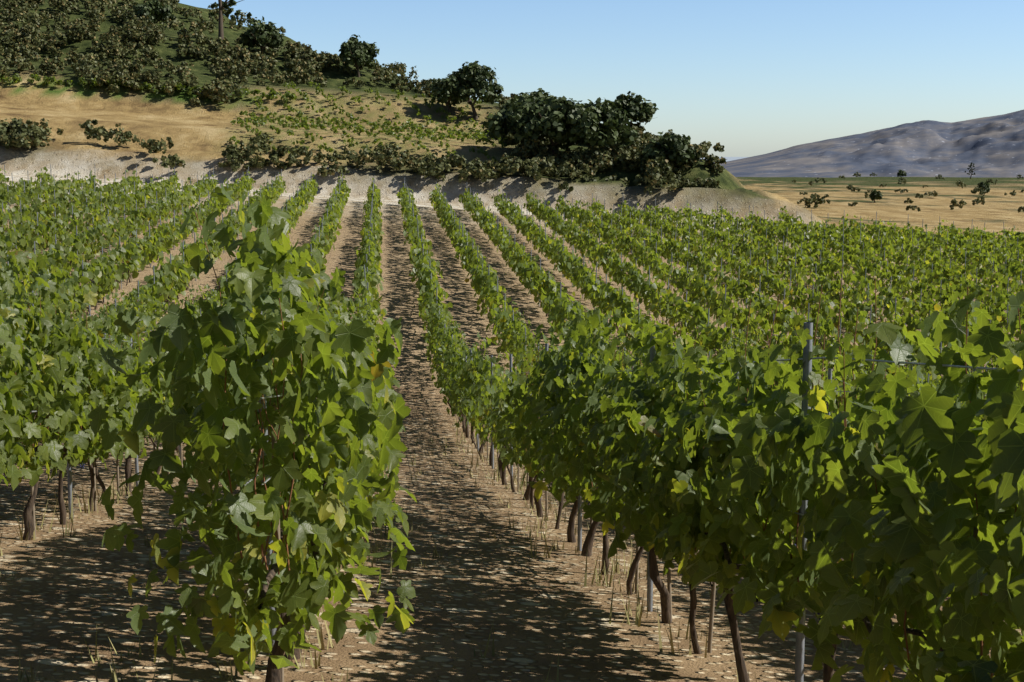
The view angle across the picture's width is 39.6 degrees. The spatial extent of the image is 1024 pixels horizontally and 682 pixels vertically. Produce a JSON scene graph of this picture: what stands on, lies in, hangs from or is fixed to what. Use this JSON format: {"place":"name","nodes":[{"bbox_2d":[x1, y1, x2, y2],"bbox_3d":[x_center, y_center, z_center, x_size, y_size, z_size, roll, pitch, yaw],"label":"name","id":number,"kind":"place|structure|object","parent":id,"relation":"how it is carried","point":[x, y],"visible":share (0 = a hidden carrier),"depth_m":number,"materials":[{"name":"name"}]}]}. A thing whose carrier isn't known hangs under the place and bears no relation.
{"place":"outdoors","nodes":[
{"label":"outdoors","id":0,"kind":"place"},
{"bbox_2d":[0,263,1016,470],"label":"vine leaves","id":1,"kind":"object","parent":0,"point":[464,381],"visible":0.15,"depth_m":32.90,"materials":[{"name":"green plant"}]},
{"bbox_2d":[0,0,1023,681],"bbox_3d":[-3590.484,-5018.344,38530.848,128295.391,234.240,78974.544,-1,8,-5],"label":"ground","id":2,"kind":"structure","parent":0,"point":[472,586],"depth_m":18.89,"materials":[{"name":"brown soil"}]},
{"bbox_2d":[0,73,508,161],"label":"hillside vineyard","id":3,"kind":"object","parent":2,"relation":"on","point":[358,129],"visible":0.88,"depth_m":138.84,"materials":[{"name":"green plant"}]},
{"bbox_2d":[3,442,820,620],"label":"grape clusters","id":4,"kind":"object","parent":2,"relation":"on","point":[818,613],"visible":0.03,"depth_m":11.90,"materials":[{"name":"food"}]},
{"bbox_2d":[0,257,1004,681],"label":"vine stakes","id":5,"kind":"object","parent":2,"relation":"on","point":[712,605],"visible":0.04,"depth_m":11.04,"materials":[{"name":"brown wood"}]},
{"bbox_2d":[14,260,997,681],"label":"grapevine trunks","id":6,"kind":"object","parent":2,"relation":"on","point":[272,672],"visible":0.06,"depth_m":10.89,"materials":[{"name":"brown wood"}]},
{"bbox_2d":[0,415,1017,681],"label":"weeds","id":7,"kind":"object","parent":2,"relation":"on","point":[546,555],"visible":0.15,"depth_m":11.48,"materials":[{"name":"green plant"}]},
{"bbox_2d":[0,184,1023,681],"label":"vine leaves","id":8,"kind":"object","parent":2,"relation":"on","point":[676,476],"visible":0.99,"depth_m":5.68,"materials":[{"name":"green plant"}]},
{"bbox_2d":[0,166,1023,382],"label":"vine leaves","id":9,"kind":"object","parent":2,"relation":"on","point":[602,296],"visible":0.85,"depth_m":70.89,"materials":[{"name":"green plant"}]},
{"bbox_2d":[0,0,1023,212],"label":"shrub foliage","id":10,"kind":"object","parent":2,"relation":"on","point":[15,132],"visible":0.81,"depth_m":145.38,"materials":[{"name":"green plant"}]},
{"bbox_2d":[2,164,1021,681],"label":"trellis posts","id":11,"kind":"object","parent":2,"relation":"on","point":[800,638],"visible":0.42,"depth_m":52.22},
{"bbox_2d":[30,314,1020,670],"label":"trellis wires","id":12,"kind":"object","parent":11,"relation":"attached to","point":[720,364],"visible":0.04,"depth_m":5.62,"materials":[{"name":"grey metal"}]},
{"bbox_2d":[130,0,989,202],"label":"trees","id":13,"kind":"object","parent":2,"relation":"on","point":[559,120],"depth_m":127.22,"materials":[{"name":"green plant"}]},
{"bbox_2d":[178,0,1023,156],"label":"sky","id":14,"kind":"structure","parent":0,"point":[749,77],"materials":[{"name":"blue"}]},
{"bbox_2d":[720,110,1023,177],"bbox_3d":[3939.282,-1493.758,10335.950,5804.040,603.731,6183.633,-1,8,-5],"label":"mountains","id":15,"kind":"structure","parent":0,"point":[991,146],"depth_m":9717.02,"materials":[{"name":"grey stone"}]}
]}

